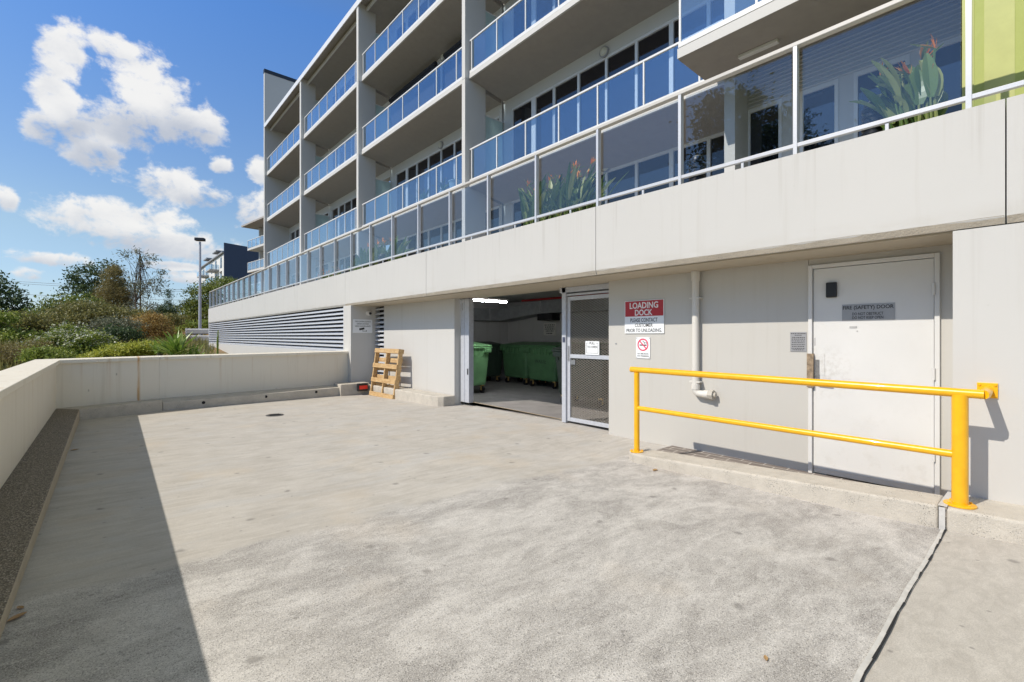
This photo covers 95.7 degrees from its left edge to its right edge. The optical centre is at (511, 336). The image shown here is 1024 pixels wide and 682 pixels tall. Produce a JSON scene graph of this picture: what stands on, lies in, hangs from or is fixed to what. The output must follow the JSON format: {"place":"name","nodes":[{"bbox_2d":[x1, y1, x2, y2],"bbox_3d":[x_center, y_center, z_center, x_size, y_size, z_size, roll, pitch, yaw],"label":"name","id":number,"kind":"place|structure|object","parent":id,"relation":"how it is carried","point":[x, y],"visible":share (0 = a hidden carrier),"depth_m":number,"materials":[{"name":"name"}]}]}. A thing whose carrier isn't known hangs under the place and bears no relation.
{"place":"outdoors","nodes":[
{"label":"outdoors","id":0,"kind":"place"},
{"bbox_2d":[0,0,389,328],"label":"sky","id":1,"kind":"structure","parent":0,"point":[124,124],"materials":[{"name":"blue"}]},
{"bbox_2d":[1,331,900,488],"bbox_3d":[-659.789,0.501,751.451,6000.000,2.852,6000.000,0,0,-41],"label":"ground","id":2,"kind":"structure","parent":0,"point":[473,403],"depth_m":11.86,"materials":[{"name":"concrete"}]},
{"bbox_2d":[0,269,43,313],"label":"broadleaf tree","id":3,"kind":"object","parent":2,"relation":"on","point":[15,300],"visible":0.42,"depth_m":45.11,"materials":[{"name":"green plant"}]},
{"bbox_2d":[0,308,44,343],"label":"shrub","id":4,"kind":"object","parent":2,"relation":"on","point":[8,331],"visible":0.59,"depth_m":22.98,"materials":[{"name":"green plant"}]},
{"bbox_2d":[0,335,64,367],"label":"shrub","id":5,"kind":"object","parent":2,"relation":"on","point":[8,348],"visible":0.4,"depth_m":16.83,"materials":[{"name":"green plant"}]},
{"bbox_2d":[0,306,81,340],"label":"shrub","id":6,"kind":"object","parent":2,"relation":"on","point":[35,321],"visible":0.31,"depth_m":25.64,"materials":[{"name":"green plant"}]},
{"bbox_2d":[14,344,78,362],"bbox_3d":[-15.966,0.895,16.044,1.829,1.295,2.081,0,0,-41],"label":"shrub","id":7,"kind":"object","parent":2,"relation":"on","point":[34,353],"visible":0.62,"depth_m":15.66,"materials":[{"name":"green plant"}]},
{"bbox_2d":[22,287,103,319],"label":"bush","id":8,"kind":"object","parent":2,"relation":"on","point":[70,299],"visible":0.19,"depth_m":41.30,"materials":[{"name":"green plant"}]},
{"bbox_2d":[16,320,119,357],"bbox_3d":[-17.053,0.338,17.936,3.238,1.951,3.289,0,0,-41],"label":"shrub","id":9,"kind":"object","parent":2,"relation":"on","point":[79,340],"visible":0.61,"depth_m":17.55,"materials":[{"name":"green plant"}]},
{"bbox_2d":[45,297,109,307],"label":"shrub","id":10,"kind":"object","parent":2,"relation":"on","point":[66,303],"visible":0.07,"depth_m":35.53,"materials":[{"name":"green plant"}]},
{"bbox_2d":[33,298,144,329],"bbox_3d":[-30.506,-0.811,32.899,8.814,3.791,6.114,0,0,-10],"label":"shrub","id":11,"kind":"object","parent":2,"relation":"on","point":[85,310],"visible":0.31,"depth_m":32.16,"materials":[{"name":"green plant"}]},
{"bbox_2d":[50,258,135,300],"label":"broadleaf tree","id":12,"kind":"object","parent":2,"relation":"on","point":[81,287],"visible":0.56,"depth_m":61.14,"materials":[{"name":"green plant"}]},
{"bbox_2d":[0,331,215,370],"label":"grass","id":13,"kind":"structure","parent":2,"relation":"on","point":[3,365],"depth_m":23.03,"materials":[{"name":"green plant"}]},
{"bbox_2d":[85,260,139,309],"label":"casuarina tree","id":14,"kind":"object","parent":2,"relation":"on","point":[120,294],"visible":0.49,"depth_m":49.49,"materials":[{"name":"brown plant"}]},
{"bbox_2d":[75,313,151,331],"bbox_3d":[-23.293,-0.369,26.943,3.714,2.300,3.359,0,0,-41],"label":"shrub","id":15,"kind":"object","parent":2,"relation":"on","point":[100,322],"visible":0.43,"depth_m":26.68,"materials":[{"name":"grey plant"}]},
{"bbox_2d":[73,338,166,357],"bbox_3d":[-12.877,0.910,15.588,2.885,1.683,2.110,0,0,17],"label":"shrub","id":16,"kind":"object","parent":2,"relation":"on","point":[138,348],"visible":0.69,"depth_m":15.02,"materials":[{"name":"green plant"}]},
{"bbox_2d":[95,323,151,343],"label":"shrub","id":17,"kind":"object","parent":2,"relation":"on","point":[128,333],"visible":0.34,"depth_m":23.72,"materials":[{"name":"green plant"}]},
{"bbox_2d":[114,245,173,313],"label":"gum tree","id":18,"kind":"object","parent":2,"relation":"on","point":[139,284],"visible":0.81,"depth_m":47.99,"materials":[{"name":"green plant"}]},
{"bbox_2d":[122,309,183,340],"bbox_3d":[-23.583,-0.494,29.973,4.124,2.540,3.629,0,0,-41],"label":"shrub","id":19,"kind":"object","parent":2,"relation":"on","point":[156,328],"visible":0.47,"depth_m":29.59,"materials":[{"name":"brown plant"}]},
{"bbox_2d":[149,339,167,355],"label":"flax plant","id":20,"kind":"object","parent":2,"relation":"on","point":[155,347],"visible":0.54,"depth_m":14.92,"materials":[{"name":"green plant"}]},
{"bbox_2d":[131,307,190,328],"bbox_3d":[-27.993,-0.916,36.046,5.938,3.012,3.131,0,0,-6],"label":"shrub","id":21,"kind":"object","parent":2,"relation":"on","point":[178,319],"visible":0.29,"depth_m":35.83,"materials":[{"name":"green plant"}]},
{"bbox_2d":[152,287,178,325],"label":"casuarina tree","id":22,"kind":"object","parent":2,"relation":"on","point":[169,294],"visible":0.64,"depth_m":61.66,"materials":[{"name":"green plant"}]},
{"bbox_2d":[147,330,202,354],"bbox_3d":[-10.476,0.807,14.373,1.300,1.987,1.412,0,0,23],"label":"flax plant","id":23,"kind":"object","parent":2,"relation":"on","point":[176,343],"visible":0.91,"depth_m":14.36,"materials":[{"name":"green plant"}]},
{"bbox_2d":[170,319,208,330],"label":"shrub","id":24,"kind":"object","parent":2,"relation":"on","point":[194,325],"visible":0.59,"depth_m":39.43,"materials":[{"name":"green plant"}]},
{"bbox_2d":[184,344,204,354],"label":"flax plant","id":25,"kind":"object","parent":2,"relation":"on","point":[195,351],"visible":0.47,"depth_m":14.94,"materials":[{"name":"green plant"}]},
{"bbox_2d":[185,328,208,341],"bbox_3d":[-20.512,0.120,30.999,2.567,1.310,0.730,0,0,12],"label":"crash barrier","id":26,"kind":"object","parent":2,"relation":"on","point":[194,332],"visible":0.41,"depth_m":30.70,"materials":[{"name":"metal"}]},
{"bbox_2d":[194,237,205,334],"bbox_3d":[-24.235,-3.470,36.000,0.660,8.317,0.400,0,0,-14],"label":"street lamp","id":27,"kind":"object","parent":2,"relation":"on","point":[199,308],"visible":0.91,"depth_m":35.93,"materials":[{"name":"metal"}]},
{"bbox_2d":[169,275,260,321],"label":"broadleaf tree","id":28,"kind":"object","parent":2,"relation":"on","point":[189,307],"visible":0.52,"depth_m":49.01,"materials":[{"name":"green plant"}]},
{"bbox_2d":[216,330,219,353],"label":"tall weed","id":29,"kind":"object","parent":2,"relation":"on","point":[217,345],"visible":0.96,"depth_m":16.98,"materials":[{"name":"green plant"}]},
{"bbox_2d":[197,243,258,313],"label":"apartment block","id":30,"kind":"structure","parent":2,"relation":"on","point":[232,260],"depth_m":102.34,"materials":[{"name":"white paint"}]},
{"bbox_2d":[241,216,263,294],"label":"apartment block","id":31,"kind":"structure","parent":2,"relation":"on","point":[257,224],"depth_m":59.43,"materials":[{"name":"paint"}]},
{"bbox_2d":[208,0,1023,504],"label":"apartment building","id":32,"kind":"structure","parent":2,"relation":"on","point":[376,102],"depth_m":6.40,"materials":[{"name":"concrete"}]},
{"bbox_2d":[291,272,298,286],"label":"sliding door","id":33,"kind":"structure","parent":32,"relation":"in","point":[293,276],"depth_m":28.47,"materials":[{"name":"glass"}]},
{"bbox_2d":[291,228,298,255],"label":"sliding door","id":34,"kind":"structure","parent":32,"relation":"in","point":[294,234],"depth_m":28.20,"materials":[{"name":"glass"}]},
{"bbox_2d":[291,180,298,199],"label":"sliding door","id":35,"kind":"structure","parent":32,"relation":"in","point":[296,186],"depth_m":28.20,"materials":[{"name":"glass"}]},
{"bbox_2d":[299,263,327,284],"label":"window","id":36,"kind":"structure","parent":32,"relation":"in","point":[324,266],"depth_m":25.14,"materials":[{"name":"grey glass"}]},
{"bbox_2d":[315,266,340,278],"bbox_3d":[-5.588,-1.879,14.467,0.591,0.644,2.190,0,0,-41],"label":"bird of paradise","id":37,"kind":"object","parent":32,"relation":"on","point":[329,273],"visible":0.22,"depth_m":14.47,"materials":[{"name":"green plant"}]},
{"bbox_2d":[332,257,343,273],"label":"sliding door","id":38,"kind":"structure","parent":32,"relation":"in","point":[340,262],"depth_m":22.91,"materials":[{"name":"glass"}]},
{"bbox_2d":[332,203,343,238],"bbox_3d":[-8.631,-5.339,23.077,0.070,2.288,1.625,0,0,-41],"label":"sliding door","id":39,"kind":"structure","parent":32,"relation":"in","point":[337,224],"depth_m":23.00,"materials":[{"name":"glass"}]},
{"bbox_2d":[332,142,343,170],"bbox_3d":[-8.631,-8.289,23.077,0.070,2.288,1.625,0,0,-41],"label":"sliding door","id":40,"kind":"structure","parent":32,"relation":"in","point":[338,156],"depth_m":23.00,"materials":[{"name":"glass"}]},
{"bbox_2d":[332,84,343,105],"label":"sliding door","id":41,"kind":"structure","parent":32,"relation":"in","point":[339,93],"depth_m":23.00,"materials":[{"name":"glass"}]},
{"bbox_2d":[344,72,354,93],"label":"window","id":42,"kind":"structure","parent":32,"relation":"in","point":[349,83],"depth_m":21.98,"materials":[{"name":"blue glass"}]},
{"bbox_2d":[344,196,355,232],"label":"window","id":43,"kind":"structure","parent":32,"relation":"in","point":[350,204],"depth_m":22.06,"materials":[{"name":"blue glass"}]},
{"bbox_2d":[344,132,355,161],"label":"window","id":44,"kind":"structure","parent":32,"relation":"in","point":[350,144],"depth_m":21.98,"materials":[{"name":"glass"}]},
{"bbox_2d":[353,319,371,332],"bbox_3d":[-3.875,-0.260,12.029,0.520,0.350,0.014,0,0,-41],"label":"surveillance sign","id":45,"kind":"object","parent":32,"relation":"attached to","point":[362,326],"visible":1,"depth_m":12.02,"materials":[{"name":"white"}]},
{"bbox_2d":[344,244,383,272],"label":"window","id":46,"kind":"structure","parent":32,"relation":"in","point":[346,259],"depth_m":22.16,"materials":[{"name":"glass"}]},
{"bbox_2d":[347,235,412,271],"bbox_3d":[-3.346,-2.038,12.028,0.932,0.965,4.195,0,0,-41],"label":"bird of paradise","id":47,"kind":"object","parent":32,"relation":"on","point":[364,256],"visible":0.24,"depth_m":11.64,"materials":[{"name":"green plant"}]},
{"bbox_2d":[378,254,387,263],"bbox_3d":[-3.161,-1.792,11.330,0.240,0.434,0.240,0,0,-41],"label":"vent cowl","id":48,"kind":"object","parent":32,"relation":"on","point":[380,256],"visible":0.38,"depth_m":11.24,"materials":[{"name":"plastic"}]},
{"bbox_2d":[396,162,416,210],"bbox_3d":[-4.064,-5.339,17.875,0.070,2.288,1.625,0,0,-41],"label":"sliding door","id":49,"kind":"structure","parent":32,"relation":"in","point":[410,188],"depth_m":17.76,"materials":[{"name":"glass"}]},
{"bbox_2d":[396,7,416,40],"bbox_3d":[-4.064,-11.109,17.875,0.070,2.288,1.625,0,0,-41],"label":"sliding door","id":50,"kind":"structure","parent":32,"relation":"in","point":[411,18],"depth_m":17.76,"materials":[{"name":"glass"}]},
{"bbox_2d":[398,233,416,255],"bbox_3d":[-4.064,-2.699,17.875,0.070,2.288,1.625,0,0,-41],"label":"sliding door","id":51,"kind":"structure","parent":32,"relation":"in","point":[413,243],"depth_m":17.60,"materials":[{"name":"white metal"}]},
{"bbox_2d":[411,188,429,200],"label":"pot plant","id":52,"kind":"object","parent":32,"relation":"on","point":[423,195],"visible":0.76,"depth_m":14.91,"materials":[{"name":"green plant"}]},
{"bbox_2d":[417,0,435,19],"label":"window","id":53,"kind":"structure","parent":32,"relation":"in","point":[425,4],"depth_m":16.88,"materials":[{"name":"glass"}]},
{"bbox_2d":[433,177,449,192],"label":"pot plant","id":54,"kind":"object","parent":32,"relation":"on","point":[444,187],"visible":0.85,"depth_m":14.06,"materials":[{"name":"green plant"}]},
{"bbox_2d":[448,177,460,187],"bbox_3d":[-1.667,-4.396,13.508,0.380,0.442,0.380,0,0,-41],"label":"planter tub","id":55,"kind":"object","parent":32,"relation":"on","point":[452,182],"visible":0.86,"depth_m":13.37,"materials":[{"name":"plastic"}]},
{"bbox_2d":[417,116,498,201],"bbox_3d":[-1.928,-5.339,15.442,0.070,2.288,4.820,0,0,-41],"label":"window","id":56,"kind":"structure","parent":32,"relation":"in","point":[448,170],"depth_m":16.01,"materials":[{"name":"glass"}]},
{"bbox_2d":[421,206,498,252],"bbox_3d":[-1.928,-2.699,15.442,0.070,2.288,4.820,0,0,-41],"label":"window","id":57,"kind":"structure","parent":32,"relation":"in","point":[438,234],"depth_m":15.83,"materials":[{"name":"glass"}]},
{"bbox_2d":[460,298,473,402],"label":"gate column","id":58,"kind":"structure","parent":32,"relation":"attached to","point":[467,350],"depth_m":9.38,"materials":[{"name":"metal"}]},
{"bbox_2d":[435,16,498,95],"bbox_3d":[-1.928,-8.289,15.442,0.070,2.288,4.820,0,0,-41],"label":"window","id":59,"kind":"structure","parent":32,"relation":"in","point":[441,70],"depth_m":16.01,"materials":[{"name":"glass"}]},
{"bbox_2d":[474,342,492,392],"bbox_3d":[-1.198,0.746,11.004,1.320,1.228,0.860,0,0,-41],"label":"wheelie bin","id":60,"kind":"object","parent":32,"relation":"on","point":[482,351],"visible":0.36,"depth_m":10.95,"materials":[{"name":"green plastic"}]},
{"bbox_2d":[478,341,502,381],"bbox_3d":[-0.918,0.781,14.005,1.320,1.228,0.860,0,0,-37],"label":"wheelie bin","id":61,"kind":"object","parent":32,"relation":"on","point":[495,357],"visible":0.32,"depth_m":13.90,"materials":[{"name":"plastic"}]},
{"bbox_2d":[474,297,507,302],"bbox_3d":[-0.559,-0.930,10.261,1.200,0.330,0.080,0,0,-41],"label":"batten light","id":62,"kind":"object","parent":32,"relation":"attached to","point":[486,299],"visible":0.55,"depth_m":10.32,"materials":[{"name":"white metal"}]},
{"bbox_2d":[500,342,540,384],"bbox_3d":[0.328,0.781,13.661,0.860,1.228,1.320,0,0,-38],"label":"wheelie bin","id":63,"kind":"object","parent":32,"relation":"on","point":[515,361],"visible":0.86,"depth_m":13.42,"materials":[{"name":"green plastic"}]},
{"bbox_2d":[512,190,546,228],"bbox_3d":[0.563,-2.699,12.606,0.070,2.288,1.625,0,0,-41],"label":"sliding door","id":64,"kind":"structure","parent":32,"relation":"in","point":[516,206],"depth_m":13.08,"materials":[{"name":"glass"}]},
{"bbox_2d":[512,85,553,160],"bbox_3d":[0.563,-5.339,12.606,0.070,2.288,1.625,0,0,-41],"label":"sliding door","id":65,"kind":"structure","parent":32,"relation":"in","point":[540,130],"depth_m":12.50,"materials":[{"name":"glass"}]},
{"bbox_2d":[512,0,553,39],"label":"sliding door","id":66,"kind":"structure","parent":32,"relation":"in","point":[536,9],"depth_m":12.74,"materials":[{"name":"glass"}]},
{"bbox_2d":[474,298,608,321],"bbox_3d":[1.404,-0.752,10.219,4.395,0.575,9.705,0,0,-41],"label":"ceiling duct","id":67,"kind":"object","parent":32,"relation":"attached to","point":[548,310],"visible":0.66,"depth_m":13.66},
{"bbox_2d":[523,342,574,388],"bbox_3d":[1.031,0.781,12.709,0.860,1.228,1.320,0,0,-41],"label":"wheelie bin","id":68,"kind":"object","parent":32,"relation":"on","point":[541,359],"visible":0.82,"depth_m":12.46,"materials":[{"name":"green plastic"}]},
{"bbox_2d":[544,323,555,334],"bbox_3d":[1.128,-0.210,13.859,0.015,0.370,0.500,0,0,-41],"label":"notice sign","id":69,"kind":"object","parent":32,"relation":"attached to","point":[549,328],"visible":1,"depth_m":13.84,"materials":[{"name":"black"}]},
{"bbox_2d":[554,0,565,8],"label":"window","id":70,"kind":"structure","parent":32,"relation":"in","point":[555,1],"depth_m":11.93,"materials":[{"name":"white glass"}]},
{"bbox_2d":[521,293,607,301],"bbox_3d":[3.043,-1.065,10.856,0.059,0.059,8.300,0,0,-41],"label":"sprinkler pipe","id":71,"kind":"object","parent":32,"relation":"attached to","point":[550,298],"visible":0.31,"depth_m":13.08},
{"bbox_2d":[518,157,628,224],"bbox_3d":[0.790,-2.080,7.079,0.952,1.050,2.119,0,0,-41],"label":"bird of paradise","id":72,"kind":"object","parent":32,"relation":"on","point":[571,191],"visible":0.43,"depth_m":6.79,"materials":[{"name":"green plant"}]},
{"bbox_2d":[551,343,608,408],"bbox_3d":[1.533,0.771,9.333,1.320,1.228,0.860,0,0,39],"label":"wheelie bin","id":73,"kind":"object","parent":32,"relation":"on","point":[557,353],"visible":0.42,"depth_m":8.99,"materials":[{"name":"plastic"}]},
{"bbox_2d":[560,283,608,427],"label":"gate","id":74,"kind":"structure","parent":32,"relation":"attached to","point":[568,355],"depth_m":7.19,"materials":[{"name":"metal"}]},
{"bbox_2d":[585,341,599,354],"bbox_3d":[1.211,0.178,6.990,0.008,0.209,0.265,0,0,-41],"label":"gate sign","id":75,"kind":"object","parent":74,"relation":"attached to","point":[592,347],"visible":1,"depth_m":6.98,"materials":[{"name":"white"}]},
{"bbox_2d":[599,46,608,57],"bbox_3d":[2.116,-6.575,10.708,0.090,0.247,0.247,0,0,-41],"label":"wall light","id":76,"kind":"object","parent":32,"relation":"attached to","point":[604,52],"visible":1,"depth_m":10.67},
{"bbox_2d":[209,0,1023,308],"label":"terrace railing","id":77,"kind":"object","parent":32,"relation":"on","point":[217,296],"visible":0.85,"depth_m":5.11,"materials":[{"name":"glass"}]},
{"bbox_2d":[554,0,723,142],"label":"window","id":78,"kind":"structure","parent":32,"relation":"in","point":[665,75],"depth_m":10.25,"materials":[{"name":"glass"}]},
{"bbox_2d":[561,131,723,214],"bbox_3d":[2.699,-2.699,10.173,0.070,2.288,4.820,0,0,-41],"label":"window","id":79,"kind":"structure","parent":32,"relation":"in","point":[661,166],"depth_m":9.73,"materials":[{"name":"glass"}]},
{"bbox_2d":[636,337,649,358],"bbox_3d":[1.737,0.154,6.146,0.012,0.280,0.211,0,0,-41],"label":"prohibition sign","id":80,"kind":"object","parent":32,"relation":"attached to","point":[642,347],"visible":1,"depth_m":6.14,"materials":[{"name":"white"}]},
{"bbox_2d":[625,299,663,333],"bbox_3d":[1.745,-0.257,6.136,0.012,0.440,0.594,0,0,-41],"label":"warning sign","id":81,"kind":"object","parent":32,"relation":"attached to","point":[644,316],"visible":1,"depth_m":6.12,"materials":[{"name":"white"}]},
{"bbox_2d":[688,155,705,181],"bbox_3d":[2.123,-1.818,5.311,0.190,0.486,0.190,0,0,-41],"label":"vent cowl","id":82,"kind":"object","parent":32,"relation":"on","point":[697,163],"visible":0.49,"depth_m":5.24,"materials":[{"name":"metal"}]},
{"bbox_2d":[689,271,716,399],"bbox_3d":[2.259,-0.017,5.483,0.120,1.523,0.310,0,0,-41],"label":"drain pipe","id":83,"kind":"object","parent":32,"relation":"attached to","point":[695,381],"visible":1,"depth_m":5.51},
{"bbox_2d":[738,38,778,59],"bbox_3d":[3.431,-3.994,6.459,0.080,0.047,0.520,0,0,-41],"label":"batten light","id":84,"kind":"object","parent":32,"relation":"attached to","point":[765,46],"visible":1,"depth_m":6.43,"materials":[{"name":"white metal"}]},
{"bbox_2d":[748,98,781,165],"bbox_3d":[3.989,-2.610,7.316,0.070,2.070,0.509,0,0,-41],"label":"window","id":85,"kind":"structure","parent":32,"relation":"in","point":[764,121],"depth_m":7.30,"materials":[{"name":"glass"}]},
{"bbox_2d":[790,332,806,351],"bbox_3d":[2.949,0.058,4.774,0.006,0.200,0.149,0,0,-41],"label":"notice plate","id":86,"kind":"object","parent":32,"relation":"attached to","point":[798,341],"visible":1,"depth_m":4.77,"materials":[{"name":"grey"}]},
{"bbox_2d":[800,79,837,152],"bbox_3d":[4.480,-2.610,6.758,0.070,2.070,0.483,0,0,-41],"label":"window","id":87,"kind":"structure","parent":32,"relation":"in","point":[818,104],"depth_m":6.75,"materials":[{"name":"glass"}]},
{"bbox_2d":[842,302,894,320],"bbox_3d":[3.331,-0.228,4.342,0.007,0.155,0.400,0,0,-41],"label":"door sign","id":88,"kind":"object","parent":32,"relation":"attached to","point":[874,311],"visible":1,"depth_m":4.33,"materials":[{"name":"silver"}]},
{"bbox_2d":[807,258,934,493],"bbox_3d":[3.321,0.348,4.343,0.108,2.042,0.967,0,0,-41],"label":"fire door","id":89,"kind":"structure","parent":32,"relation":"in","point":[900,350],"depth_m":4.30,"materials":[{"name":"paint"}]},
{"bbox_2d":[826,282,836,297],"bbox_3d":[3.133,-0.454,4.545,0.036,0.148,0.089,0,0,-41],"label":"card reader","id":90,"kind":"object","parent":89,"relation":"attached to","point":[831,289],"visible":1,"depth_m":4.53,"materials":[{"name":"black plastic"}]},
{"bbox_2d":[861,101,883,135],"bbox_3d":[3.181,-1.818,4.077,0.176,0.486,0.176,0,0,-41],"label":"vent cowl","id":91,"kind":"object","parent":32,"relation":"on","point":[867,113],"visible":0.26,"depth_m":4.03,"materials":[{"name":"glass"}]},
{"bbox_2d":[854,53,909,137],"bbox_3d":[4.954,-2.610,6.218,0.070,2.070,0.595,0,0,-41],"label":"window","id":92,"kind":"structure","parent":32,"relation":"in","point":[861,79],"depth_m":6.35,"materials":[{"name":"glass"}]},
{"bbox_2d":[849,34,947,129],"bbox_3d":[3.449,-2.000,3.928,0.779,0.884,0.896,0,0,-41],"label":"bird of paradise","id":93,"kind":"object","parent":32,"relation":"on","point":[909,88],"visible":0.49,"depth_m":3.78,"materials":[{"name":"green plant"}]},
{"bbox_2d":[927,35,961,114],"bbox_3d":[5.626,-2.610,5.453,0.070,2.070,1.171,0,0,-41],"label":"window","id":94,"kind":"structure","parent":32,"relation":"in","point":[948,58],"depth_m":5.70,"materials":[{"name":"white glass"}]},
{"bbox_2d":[0,394,1023,681],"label":"pavement","id":95,"kind":"structure","parent":0,"point":[356,538],"depth_m":2.54,"materials":[{"name":"concrete"}]},
{"bbox_2d":[7,612,25,621],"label":"dry leaf","id":96,"kind":"object","parent":95,"relation":"on","point":[16,616],"visible":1,"depth_m":2.04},
{"bbox_2d":[0,409,78,638],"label":"kerb","id":97,"kind":"structure","parent":95,"relation":"on","point":[27,489],"depth_m":3.39,"materials":[{"name":"concrete"}]},
{"bbox_2d":[56,399,161,419],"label":"kerb","id":98,"kind":"structure","parent":95,"relation":"on","point":[87,412],"depth_m":7.99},
{"bbox_2d":[0,351,347,488],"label":"parapet wall","id":99,"kind":"structure","parent":95,"relation":"on","point":[35,394],"depth_m":8.45,"materials":[{"name":"concrete"}]},
{"bbox_2d":[160,385,338,410],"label":"kerb","id":100,"kind":"structure","parent":95,"relation":"on","point":[210,400],"depth_m":9.74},
{"bbox_2d":[334,381,368,395],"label":"kerb","id":101,"kind":"structure","parent":95,"relation":"on","point":[347,388],"depth_m":11.37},
{"bbox_2d":[357,383,367,390],"bbox_3d":[-3.698,1.259,11.466,0.112,0.188,0.261,0,0,43],"label":"rat bait box","id":102,"kind":"object","parent":101,"relation":"on","point":[362,386],"visible":1,"depth_m":11.42,"materials":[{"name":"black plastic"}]},
{"bbox_2d":[369,348,403,398],"bbox_3d":[-3.010,0.878,11.071,0.299,1.167,1.188,0,0,-43],"label":"timber pallet","id":103,"kind":"object","parent":95,"relation":"on","point":[385,380],"visible":0.94,"depth_m":11.02,"materials":[{"name":"brown wood"}]},
{"bbox_2d":[369,384,454,406],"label":"kerb","id":104,"kind":"structure","parent":95,"relation":"on","point":[422,397],"depth_m":9.86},
{"bbox_2d":[629,448,943,527],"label":"kerb","id":105,"kind":"structure","parent":95,"relation":"on","point":[910,506],"depth_m":3.79,"materials":[{"name":"concrete"}]},
{"bbox_2d":[629,367,997,509],"bbox_3d":[2.338,0.801,4.184,0.387,0.943,2.816,0,0,-41],"label":"handrail","id":106,"kind":"object","parent":105,"relation":"on","point":[958,453],"visible":1,"depth_m":3.47,"materials":[{"name":"metal"}]},
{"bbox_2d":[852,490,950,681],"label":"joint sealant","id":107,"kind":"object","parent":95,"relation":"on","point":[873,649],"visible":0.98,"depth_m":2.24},
{"bbox_2d":[860,529,946,681],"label":"joint crack","id":108,"kind":"object","parent":95,"relation":"on","point":[876,653],"visible":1,"depth_m":1.99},
{"bbox_2d":[946,496,1023,544],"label":"kerb","id":109,"kind":"structure","parent":95,"relation":"on","point":[996,520],"depth_m":3.04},
{"bbox_2d":[657,446,947,525],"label":"paved floor","id":110,"kind":"structure","parent":0,"point":[684,451],"depth_m":5.18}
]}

